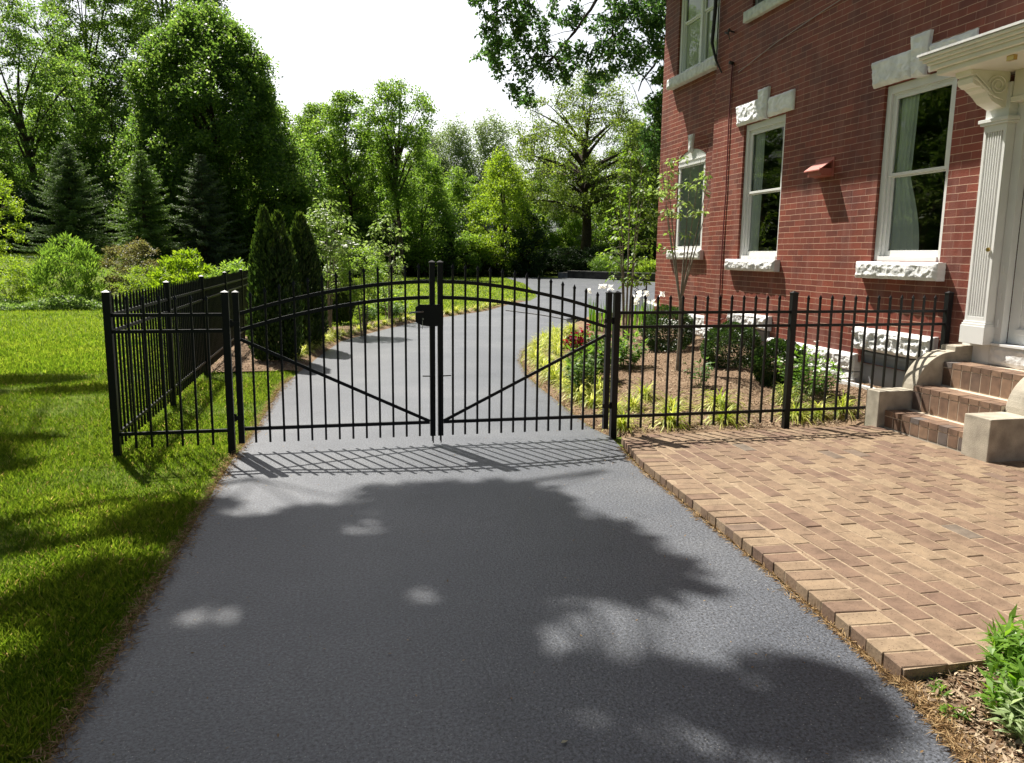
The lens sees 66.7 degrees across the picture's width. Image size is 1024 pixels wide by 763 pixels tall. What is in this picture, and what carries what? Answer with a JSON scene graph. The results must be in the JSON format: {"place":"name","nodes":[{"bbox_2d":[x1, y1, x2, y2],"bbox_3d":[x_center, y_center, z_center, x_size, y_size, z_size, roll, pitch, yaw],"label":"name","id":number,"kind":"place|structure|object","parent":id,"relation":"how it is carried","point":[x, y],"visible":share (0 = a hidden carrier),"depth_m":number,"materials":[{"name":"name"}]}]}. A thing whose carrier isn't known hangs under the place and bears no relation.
{"place":"outdoors","nodes":[
{"label":"outdoors","id":0,"kind":"place"},
{"bbox_2d":[0,0,665,248],"label":"sky","id":1,"kind":"structure","parent":0,"point":[320,46],"materials":[{"name":"white"}]},
{"bbox_2d":[0,252,971,762],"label":"lawn ground","id":2,"kind":"structure","parent":0,"point":[456,276],"depth_m":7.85,"materials":[{"name":"plant"}]},
{"bbox_2d":[0,173,31,259],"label":"leafy shrub","id":3,"kind":"object","parent":2,"relation":"on","point":[7,204],"visible":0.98,"depth_m":37.16,"materials":[{"name":"green plant"}]},
{"bbox_2d":[0,159,41,251],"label":"bush","id":4,"kind":"object","parent":2,"relation":"on","point":[4,170],"visible":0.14,"depth_m":53.20,"materials":[{"name":"green plant"}]},
{"bbox_2d":[0,89,45,183],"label":"tall tree","id":5,"kind":"object","parent":2,"relation":"on","point":[3,150],"visible":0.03,"depth_m":65.71,"materials":[{"name":"green plant"}]},
{"bbox_2d":[0,254,51,301],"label":"shrub","id":6,"kind":"object","parent":2,"relation":"on","point":[24,288],"visible":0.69,"depth_m":25.73,"materials":[{"name":"green plant"}]},
{"bbox_2d":[0,184,62,252],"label":"bush","id":7,"kind":"object","parent":2,"relation":"on","point":[26,196],"visible":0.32,"depth_m":49.93,"materials":[{"name":"green plant"}]},
{"bbox_2d":[17,137,93,188],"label":"tree","id":8,"kind":"object","parent":2,"relation":"on","point":[47,154],"visible":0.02,"depth_m":57.33,"materials":[{"name":"green plant"}]},
{"bbox_2d":[0,0,115,252],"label":"tall tree","id":9,"kind":"object","parent":2,"relation":"on","point":[15,38],"visible":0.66,"depth_m":53.54,"materials":[{"name":"green plant"}]},
{"bbox_2d":[5,43,122,169],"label":"broadleaf tree","id":10,"kind":"object","parent":2,"relation":"on","point":[35,112],"visible":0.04,"depth_m":76.89,"materials":[{"name":"green plant"}]},
{"bbox_2d":[24,231,107,301],"bbox_3d":[-14.743,-3.716,25.780,2.477,2.535,2.534,-1,9,-13],"label":"shrub","id":11,"kind":"object","parent":2,"relation":"on","point":[51,263],"visible":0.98,"depth_m":25.38,"materials":[{"name":"green plant"}]},
{"bbox_2d":[5,140,127,259],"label":"spruce","id":12,"kind":"object","parent":2,"relation":"on","point":[74,209],"visible":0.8,"depth_m":44.03,"materials":[{"name":"green plant"}]},
{"bbox_2d":[30,182,122,253],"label":"bush","id":13,"kind":"object","parent":2,"relation":"on","point":[109,196],"visible":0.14,"depth_m":51.49,"materials":[{"name":"green plant"}]},
{"bbox_2d":[0,292,153,311],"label":"ground cover","id":14,"kind":"object","parent":2,"relation":"on","point":[65,300],"visible":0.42,"depth_m":24.38,"materials":[{"name":"plant"}]},
{"bbox_2d":[13,0,148,174],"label":"tall tree","id":15,"kind":"object","parent":2,"relation":"on","point":[84,26],"visible":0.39,"depth_m":63.30,"materials":[{"name":"green plant"}]},
{"bbox_2d":[44,63,166,187],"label":"tall tree","id":16,"kind":"object","parent":2,"relation":"on","point":[88,144],"visible":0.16,"depth_m":59.05,"materials":[{"name":"green plant"}]},
{"bbox_2d":[91,158,125,252],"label":"bush","id":17,"kind":"object","parent":2,"relation":"on","point":[106,176],"visible":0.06,"depth_m":56.33,"materials":[{"name":"green plant"}]},
{"bbox_2d":[97,236,167,300],"bbox_3d":[-12.817,-3.715,26.360,2.212,2.409,2.281,4,10,20],"label":"spirea","id":18,"kind":"object","parent":2,"relation":"on","point":[131,252],"visible":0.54,"depth_m":26.01,"materials":[{"name":"green plant"}]},
{"bbox_2d":[89,184,179,248],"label":"bush","id":19,"kind":"object","parent":2,"relation":"on","point":[118,191],"visible":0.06,"depth_m":52.65,"materials":[{"name":"green plant"}]},
{"bbox_2d":[114,263,178,307],"bbox_3d":[-11.649,-3.031,25.096,1.812,1.576,2.062,4,10,18],"label":"spirea","id":20,"kind":"object","parent":2,"relation":"on","point":[135,278],"visible":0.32,"depth_m":24.71,"materials":[{"name":"green plant"}]},
{"bbox_2d":[102,149,193,262],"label":"spruce","id":21,"kind":"object","parent":2,"relation":"on","point":[137,196],"visible":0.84,"depth_m":43.67,"materials":[{"name":"green plant"}]},
{"bbox_2d":[83,0,234,173],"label":"tall tree","id":22,"kind":"object","parent":2,"relation":"on","point":[142,13],"visible":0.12,"depth_m":64.98,"materials":[{"name":"green plant"}]},
{"bbox_2d":[101,290,235,458],"bbox_3d":[-3.075,-0.045,7.029,1.050,1.552,0.070,-1,9,-13],"label":"metal fence","id":23,"kind":"object","parent":2,"relation":"on","point":[109,333],"visible":0.96,"depth_m":7.00,"materials":[{"name":"black"}]},
{"bbox_2d":[138,247,220,306],"bbox_3d":[-10.346,-3.232,24.701,2.643,2.071,2.620,9,12,42],"label":"leafy shrub","id":24,"kind":"object","parent":2,"relation":"on","point":[170,263],"visible":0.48,"depth_m":24.32,"materials":[{"name":"green plant"}]},
{"bbox_2d":[111,269,248,444],"bbox_3d":[-4.873,-1.007,12.836,0.070,1.552,12.215,-1,9,-12],"label":"metal fence","id":25,"kind":"object","parent":2,"relation":"on","point":[209,287],"visible":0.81,"depth_m":9.26,"materials":[{"name":"black"}]},
{"bbox_2d":[154,154,249,274],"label":"spruce","id":26,"kind":"object","parent":2,"relation":"on","point":[213,251],"visible":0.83,"depth_m":45.33,"materials":[{"name":"green plant"}]},
{"bbox_2d":[98,0,328,267],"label":"dense tree","id":27,"kind":"object","parent":2,"relation":"on","point":[242,142],"visible":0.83,"depth_m":49.51,"materials":[{"name":"green plant"}]},
{"bbox_2d":[204,257,249,278],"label":"leafy shrub","id":28,"kind":"object","parent":2,"relation":"on","point":[236,267],"visible":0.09,"depth_m":23.58,"materials":[{"name":"green plant"}]},
{"bbox_2d":[272,100,369,222],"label":"broadleaf tree","id":29,"kind":"object","parent":2,"relation":"on","point":[310,109],"visible":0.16,"depth_m":71.78,"materials":[{"name":"green plant"}]},
{"bbox_2d":[324,215,355,323],"bbox_3d":[-4.573,-2.893,20.509,0.876,2.930,0.888,-1,9,-13],"label":"arborvitae","id":30,"kind":"object","parent":2,"relation":"on","point":[345,313],"visible":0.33,"depth_m":20.37,"materials":[{"name":"green plant"}]},
{"bbox_2d":[292,87,401,245],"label":"broadleaf tree","id":31,"kind":"object","parent":2,"relation":"on","point":[335,117],"visible":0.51,"depth_m":67.17,"materials":[{"name":"green plant"}]},
{"bbox_2d":[211,300,524,371],"bbox_3d":[-3.134,-1.773,22.095,3.560,0.071,20.769,2,9,11],"label":"mulch bed","id":32,"kind":"object","parent":2,"relation":"on","point":[316,355],"visible":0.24,"depth_m":14.33,"materials":[{"name":"soil"}]},
{"bbox_2d":[245,203,305,360],"bbox_3d":[-3.982,-1.580,13.034,1.000,2.741,0.988,-1,9,-13],"label":"arborvitae","id":33,"kind":"object","parent":32,"relation":"on","point":[273,262],"visible":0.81,"depth_m":12.91,"materials":[{"name":"green plant"}]},
{"bbox_2d":[287,211,328,347],"bbox_3d":[-4.016,-1.875,14.866,0.991,2.736,0.937,-1,9,-13],"label":"arborvitae","id":34,"kind":"object","parent":32,"relation":"on","point":[303,240],"visible":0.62,"depth_m":14.69,"materials":[{"name":"green plant"}]},
{"bbox_2d":[303,198,360,330],"bbox_3d":[-4.187,-2.621,17.927,1.531,3.128,1.546,6,11,30],"label":"dogwood","id":35,"kind":"object","parent":32,"relation":"on","point":[336,245],"visible":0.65,"depth_m":17.76,"materials":[{"name":"green plant"}]},
{"bbox_2d":[337,245,389,335],"bbox_3d":[-3.324,-2.011,17.464,1.215,2.092,1.257,-1,9,-13],"label":"leafy shrub","id":36,"kind":"object","parent":32,"relation":"on","point":[356,295],"visible":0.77,"depth_m":17.36,"materials":[{"name":"green plant"}]},
{"bbox_2d":[362,213,409,320],"bbox_3d":[-3.412,-3.061,21.174,1.301,2.976,1.391,-1,9,-13],"label":"young tree","id":37,"kind":"object","parent":32,"relation":"on","point":[387,249],"visible":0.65,"depth_m":21.06,"materials":[{"name":"green plant"}]},
{"bbox_2d":[346,213,398,275],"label":"bush","id":38,"kind":"object","parent":2,"relation":"on","point":[362,234],"visible":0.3,"depth_m":64.80,"materials":[{"name":"green plant"}]},
{"bbox_2d":[360,294,415,312],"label":"garden plant","id":39,"kind":"object","parent":2,"relation":"on","point":[382,305],"visible":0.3,"depth_m":23.95,"materials":[{"name":"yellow plant"}]},
{"bbox_2d":[350,75,439,276],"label":"broadleaf tree","id":40,"kind":"object","parent":2,"relation":"on","point":[399,143],"visible":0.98,"depth_m":58.81,"materials":[{"name":"green plant"}]},
{"bbox_2d":[382,234,426,274],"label":"bush","id":41,"kind":"object","parent":2,"relation":"on","point":[410,270],"visible":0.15,"depth_m":66.73,"materials":[{"name":"green plant"}]},
{"bbox_2d":[384,147,467,276],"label":"broadleaf tree","id":42,"kind":"object","parent":2,"relation":"on","point":[425,253],"visible":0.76,"depth_m":63.45,"materials":[{"name":"green plant"}]},
{"bbox_2d":[402,121,454,177],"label":"pale tree","id":43,"kind":"object","parent":2,"relation":"on","point":[433,139],"visible":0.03,"depth_m":91.11,"materials":[{"name":"green plant"}]},
{"bbox_2d":[436,209,457,276],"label":"dark conifer","id":44,"kind":"object","parent":2,"relation":"on","point":[448,271],"visible":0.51,"depth_m":65.09,"materials":[{"name":"green plant"}]},
{"bbox_2d":[430,108,479,212],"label":"pale tree","id":45,"kind":"object","parent":2,"relation":"on","point":[455,146],"visible":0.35,"depth_m":88.91,"materials":[{"name":"green plant"}]},
{"bbox_2d":[433,205,479,237],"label":"bush","id":46,"kind":"object","parent":2,"relation":"on","point":[462,219],"visible":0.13,"depth_m":72.57,"materials":[{"name":"green plant"}]},
{"bbox_2d":[432,165,491,236],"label":"broadleaf tree","id":47,"kind":"object","parent":2,"relation":"on","point":[453,184],"visible":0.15,"depth_m":76.07,"materials":[{"name":"green plant"}]},
{"bbox_2d":[454,231,491,276],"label":"bush","id":48,"kind":"object","parent":2,"relation":"on","point":[470,256],"visible":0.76,"depth_m":66.52,"materials":[{"name":"green plant"}]},
{"bbox_2d":[458,107,516,204],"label":"pale tree","id":49,"kind":"object","parent":2,"relation":"on","point":[484,140],"visible":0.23,"depth_m":90.56,"materials":[{"name":"green plant"}]},
{"bbox_2d":[468,150,532,260],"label":"broadleaf tree","id":50,"kind":"object","parent":2,"relation":"on","point":[488,228],"visible":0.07,"depth_m":83.64,"materials":[{"name":"green plant"}]},
{"bbox_2d":[457,144,548,275],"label":"broadleaf tree","id":51,"kind":"object","parent":2,"relation":"on","point":[498,210],"visible":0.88,"depth_m":66.86,"materials":[{"name":"green plant"}]},
{"bbox_2d":[23,340,1023,762],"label":"dry grass litter","id":52,"kind":"object","parent":2,"relation":"on","point":[939,724],"visible":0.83,"depth_m":3.51,"materials":[{"name":"plant"}]},
{"bbox_2d":[503,209,550,276],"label":"dark conifer","id":53,"kind":"object","parent":2,"relation":"on","point":[529,263],"visible":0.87,"depth_m":67.26,"materials":[{"name":"green plant"}]},
{"bbox_2d":[478,209,602,266],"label":"tree","id":54,"kind":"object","parent":2,"relation":"on","point":[579,237],"depth_m":90.50,"materials":[{"name":"plant"}]},
{"bbox_2d":[508,152,581,256],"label":"broadleaf tree","id":55,"kind":"object","parent":2,"relation":"on","point":[561,237],"visible":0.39,"depth_m":85.88,"materials":[{"name":"green plant"}]},
{"bbox_2d":[467,0,666,171],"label":"oak tree","id":56,"kind":"object","parent":2,"relation":"on","point":[652,22],"visible":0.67,"depth_m":23.61,"materials":[{"name":"green plant"}]},
{"bbox_2d":[544,246,601,274],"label":"bush","id":57,"kind":"object","parent":2,"relation":"on","point":[572,253],"visible":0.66,"depth_m":70.66,"materials":[{"name":"green plant"}]},
{"bbox_2d":[494,68,659,249],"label":"spreading tree","id":58,"kind":"object","parent":2,"relation":"on","point":[580,179],"visible":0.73,"depth_m":73.07,"materials":[{"name":"green plant"}]},
{"bbox_2d":[538,146,615,246],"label":"broadleaf tree","id":59,"kind":"object","parent":2,"relation":"on","point":[593,155],"visible":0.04,"depth_m":91.48,"materials":[{"name":"green plant"}]},
{"bbox_2d":[573,245,626,270],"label":"bush","id":60,"kind":"object","parent":2,"relation":"on","point":[591,252],"visible":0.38,"depth_m":69.98,"materials":[{"name":"green plant"}]},
{"bbox_2d":[558,270,655,281],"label":"stone planter","id":61,"kind":"object","parent":2,"relation":"on","point":[604,275],"visible":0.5,"depth_m":63.67,"materials":[{"name":"stone"}]},
{"bbox_2d":[587,253,626,271],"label":"leafy shrub","id":62,"kind":"object","parent":61,"relation":"in","point":[597,262],"visible":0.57,"depth_m":64.28,"materials":[{"name":"green plant"}]},
{"bbox_2d":[578,121,657,251],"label":"broadleaf tree","id":63,"kind":"object","parent":2,"relation":"on","point":[596,232],"visible":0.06,"depth_m":83.71,"materials":[{"name":"green plant"}]},
{"bbox_2d":[592,124,659,258],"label":"broadleaf tree","id":64,"kind":"object","parent":2,"relation":"on","point":[633,198],"visible":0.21,"depth_m":68.84,"materials":[{"name":"green plant"}]},
{"bbox_2d":[606,237,656,272],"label":"bush","id":65,"kind":"object","parent":2,"relation":"on","point":[645,254],"visible":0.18,"depth_m":67.55,"materials":[{"name":"green plant"}]},
{"bbox_2d":[522,313,884,436],"bbox_3d":[2.377,-0.640,14.530,4.592,0.406,13.190,0,9,-4],"label":"mulch bed","id":66,"kind":"object","parent":2,"relation":"on","point":[849,421],"visible":0.19,"depth_m":10.05,"materials":[{"name":"soil"}]},
{"bbox_2d":[563,330,593,361],"bbox_3d":[1.149,-0.591,13.160,0.618,0.565,0.564,-1,9,-13],"label":"red flowering peony","id":67,"kind":"object","parent":66,"relation":"on","point":[578,339],"visible":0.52,"depth_m":13.04,"materials":[{"name":"red plant"}]},
{"bbox_2d":[558,376,601,405],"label":"liriope tuft","id":68,"kind":"object","parent":66,"relation":"on","point":[579,399],"visible":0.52,"depth_m":9.83,"materials":[{"name":"plant"}]},
{"bbox_2d":[562,347,603,390],"bbox_3d":[0.909,-0.130,10.130,0.576,0.661,0.578,3,10,15],"label":"peony","id":69,"kind":"object","parent":66,"relation":"on","point":[578,367],"visible":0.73,"depth_m":10.10,"materials":[{"name":"green"}]},
{"bbox_2d":[568,382,602,410],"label":"liriope tuft","id":70,"kind":"object","parent":66,"relation":"on","point":[589,400],"visible":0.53,"depth_m":9.49,"materials":[{"name":"plant"}]},
{"bbox_2d":[564,333,620,378],"bbox_3d":[1.144,-0.345,11.197,0.851,0.730,0.925,-1,9,-13],"label":"peony","id":71,"kind":"object","parent":66,"relation":"on","point":[600,351],"visible":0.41,"depth_m":11.09,"materials":[{"name":"green"}]},
{"bbox_2d":[581,283,613,331],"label":"iris","id":72,"kind":"object","parent":66,"relation":"on","point":[592,315],"visible":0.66,"depth_m":17.39,"materials":[{"name":"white plant"}]},
{"bbox_2d":[211,319,1023,762],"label":"mulch chips","id":73,"kind":"object","parent":66,"relation":"on","point":[977,735],"visible":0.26,"depth_m":8.28,"materials":[{"name":"wood"}]},
{"bbox_2d":[596,405,650,435],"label":"liriope tuft","id":74,"kind":"object","parent":66,"relation":"on","point":[621,424],"visible":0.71,"depth_m":8.32,"materials":[{"name":"plant"}]},
{"bbox_2d":[599,330,649,367],"bbox_3d":[1.754,-0.498,12.179,0.848,0.652,0.859,8,12,37],"label":"peony","id":75,"kind":"object","parent":66,"relation":"on","point":[624,351],"visible":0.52,"depth_m":12.05,"materials":[{"name":"green"}]},
{"bbox_2d":[596,148,663,339],"bbox_3d":[2.271,-2.561,15.005,1.231,3.791,1.268,-1,9,-13],"label":"young tree","id":76,"kind":"object","parent":66,"relation":"on","point":[633,218],"visible":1,"depth_m":15.03,"materials":[{"name":"green plant"}]},
{"bbox_2d":[618,389,649,413],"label":"liriope tuft","id":77,"kind":"object","parent":66,"relation":"on","point":[633,402],"visible":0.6,"depth_m":9.29,"materials":[{"name":"plant"}]},
{"bbox_2d":[618,378,662,400],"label":"liriope tuft","id":78,"kind":"object","parent":66,"relation":"on","point":[646,391],"visible":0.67,"depth_m":9.79,"materials":[{"name":"plant"}]},
{"bbox_2d":[620,290,664,331],"bbox_3d":[2.855,-1.512,16.642,1.103,0.909,1.004,7,11,34],"label":"iris","id":79,"kind":"object","parent":66,"relation":"on","point":[639,295],"visible":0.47,"depth_m":16.49,"materials":[{"name":"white plant"}]},
{"bbox_2d":[639,304,695,351],"bbox_3d":[2.733,-0.907,13.671,1.000,0.909,1.005,-1,9,-13],"label":"boxwood ball","id":80,"kind":"object","parent":66,"relation":"on","point":[663,342],"visible":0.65,"depth_m":13.47,"materials":[{"name":"green plant"}]},
{"bbox_2d":[642,394,703,432],"bbox_3d":[1.746,0.381,8.515,0.836,0.507,0.790,-5,11,-32],"label":"liriope tuft","id":81,"kind":"object","parent":66,"relation":"on","point":[671,420],"visible":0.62,"depth_m":8.44,"materials":[{"name":"plant"}]},
{"bbox_2d":[647,156,712,370],"bbox_3d":[2.397,-1.649,11.436,0.924,3.175,0.895,4,10,21],"label":"young tree","id":82,"kind":"object","parent":66,"relation":"on","point":[680,290],"visible":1,"depth_m":11.32,"materials":[{"name":"green plant"}]},
{"bbox_2d":[684,353,714,386],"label":"garden plant","id":83,"kind":"object","parent":66,"relation":"on","point":[706,370],"visible":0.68,"depth_m":10.42,"materials":[{"name":"green plant"}]},
{"bbox_2d":[682,387,754,411],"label":"liriope tuft","id":84,"kind":"object","parent":66,"relation":"on","point":[720,398],"visible":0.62,"depth_m":9.16,"materials":[{"name":"plant"}]},
{"bbox_2d":[694,395,756,429],"bbox_3d":[2.377,0.381,8.652,0.746,0.379,0.757,2,9,11],"label":"liriope tuft","id":85,"kind":"object","parent":66,"relation":"on","point":[721,418],"visible":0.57,"depth_m":8.61,"materials":[{"name":"plant"}]},
{"bbox_2d":[699,320,761,367],"bbox_3d":[3.295,-0.505,11.706,0.927,0.857,0.936,-1,9,-13],"label":"boxwood ball","id":86,"kind":"object","parent":66,"relation":"on","point":[712,339],"visible":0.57,"depth_m":11.48,"materials":[{"name":"green plant"}]},
{"bbox_2d":[749,337,808,386],"bbox_3d":[3.585,-0.233,10.444,0.791,0.711,0.777,-1,9,-13],"label":"boxwood ball","id":87,"kind":"object","parent":66,"relation":"on","point":[769,360],"visible":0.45,"depth_m":10.29,"materials":[{"name":"green plant"}]},
{"bbox_2d":[764,394,823,425],"bbox_3d":[3.236,0.350,8.883,0.744,0.378,0.756,9,13,43],"label":"liriope tuft","id":88,"kind":"object","parent":66,"relation":"on","point":[795,415],"visible":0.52,"depth_m":8.81,"materials":[{"name":"plant"}]},
{"bbox_2d":[773,341,846,395],"bbox_3d":[3.739,-0.137,9.689,0.856,0.742,0.909,-1,9,-13],"label":"garden plant","id":89,"kind":"object","parent":66,"relation":"on","point":[819,371],"visible":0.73,"depth_m":9.66,"materials":[{"name":"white plant"}]},
{"bbox_2d":[609,291,954,438],"bbox_3d":[2.964,-0.196,8.388,3.995,1.552,0.070,-1,9,-13],"label":"metal fence","id":90,"kind":"object","parent":2,"relation":"on","point":[791,325],"visible":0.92,"depth_m":8.31,"materials":[{"name":"black"}]},
{"bbox_2d":[654,0,1023,389],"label":"brick house","id":91,"kind":"structure","parent":2,"relation":"on","point":[850,150],"depth_m":10.41,"materials":[{"name":"red brick"}]},
{"bbox_2d":[679,0,685,73],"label":"window frame","id":92,"kind":"structure","parent":91,"relation":"in","point":[683,27],"depth_m":15.60,"materials":[{"name":"white"}]},
{"bbox_2d":[675,149,705,249],"bbox_3d":[3.545,-3.574,15.353,0.100,1.946,1.212,-1,9,-13],"label":"window frame","id":93,"kind":"structure","parent":91,"relation":"in","point":[698,155],"depth_m":15.41,"materials":[{"name":"white paint"}]},
{"bbox_2d":[739,114,785,259],"bbox_3d":[4.083,-3.092,12.605,0.100,2.206,1.232,-1,9,-13],"label":"window frame","id":94,"kind":"structure","parent":91,"relation":"in","point":[781,119],"depth_m":13.04,"materials":[{"name":"white paint"}]},
{"bbox_2d":[874,73,956,261],"bbox_3d":[4.839,-2.519,9.311,0.100,2.146,1.177,-1,9,-13],"label":"window frame","id":95,"kind":"structure","parent":91,"relation":"in","point":[932,79],"depth_m":9.69,"materials":[{"name":"white paint"}]},
{"bbox_2d":[1007,198,1023,344],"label":"door","id":96,"kind":"structure","parent":91,"relation":"in","point":[1016,323],"depth_m":7.91,"materials":[{"name":"white paint"}]},
{"bbox_2d":[864,344,1023,461],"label":"front steps","id":97,"kind":"structure","parent":2,"relation":"on","point":[952,396],"depth_m":7.82,"materials":[{"name":"brown brick"}]},
{"bbox_2d":[908,666,1023,762],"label":"mulch bed","id":98,"kind":"object","parent":2,"relation":"on","point":[969,689],"visible":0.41,"depth_m":3.15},
{"bbox_2d":[969,654,1023,713],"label":"garden plant","id":99,"kind":"object","parent":98,"relation":"on","point":[991,689],"visible":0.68,"depth_m":3.15,"materials":[{"name":"green plant"}]},
{"bbox_2d":[974,604,1023,698],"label":"garden plant","id":100,"kind":"object","parent":98,"relation":"on","point":[1009,642],"visible":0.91,"depth_m":3.31,"materials":[{"name":"green plant"}]},
{"bbox_2d":[983,666,1023,742],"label":"garden plant","id":101,"kind":"object","parent":98,"relation":"on","point":[1016,715],"visible":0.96,"depth_m":3.01,"materials":[{"name":"green plant"}]},
{"bbox_2d":[48,277,964,762],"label":"driveway","id":102,"kind":"structure","parent":0,"point":[470,585],"depth_m":4.02,"materials":[{"name":"asphalt"}]},
{"bbox_2d":[230,260,442,443],"bbox_3d":[-1.610,-0.252,7.296,1.940,1.767,0.126,-1,9,-13],"label":"gate leaf","id":103,"kind":"object","parent":102,"relation":"on","point":[430,315],"visible":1,"depth_m":7.32,"materials":[{"name":"black metal"}]},
{"bbox_2d":[437,260,613,442],"bbox_3d":[0.153,-0.300,7.720,1.791,1.767,0.074,-1,9,-13],"label":"gate leaf","id":104,"kind":"object","parent":102,"relation":"on","point":[606,336],"visible":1,"depth_m":7.71,"materials":[{"name":"black metal"}]},
{"bbox_2d":[621,425,1023,682],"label":"brick patio","id":105,"kind":"structure","parent":0,"point":[721,510],"depth_m":5.33,"materials":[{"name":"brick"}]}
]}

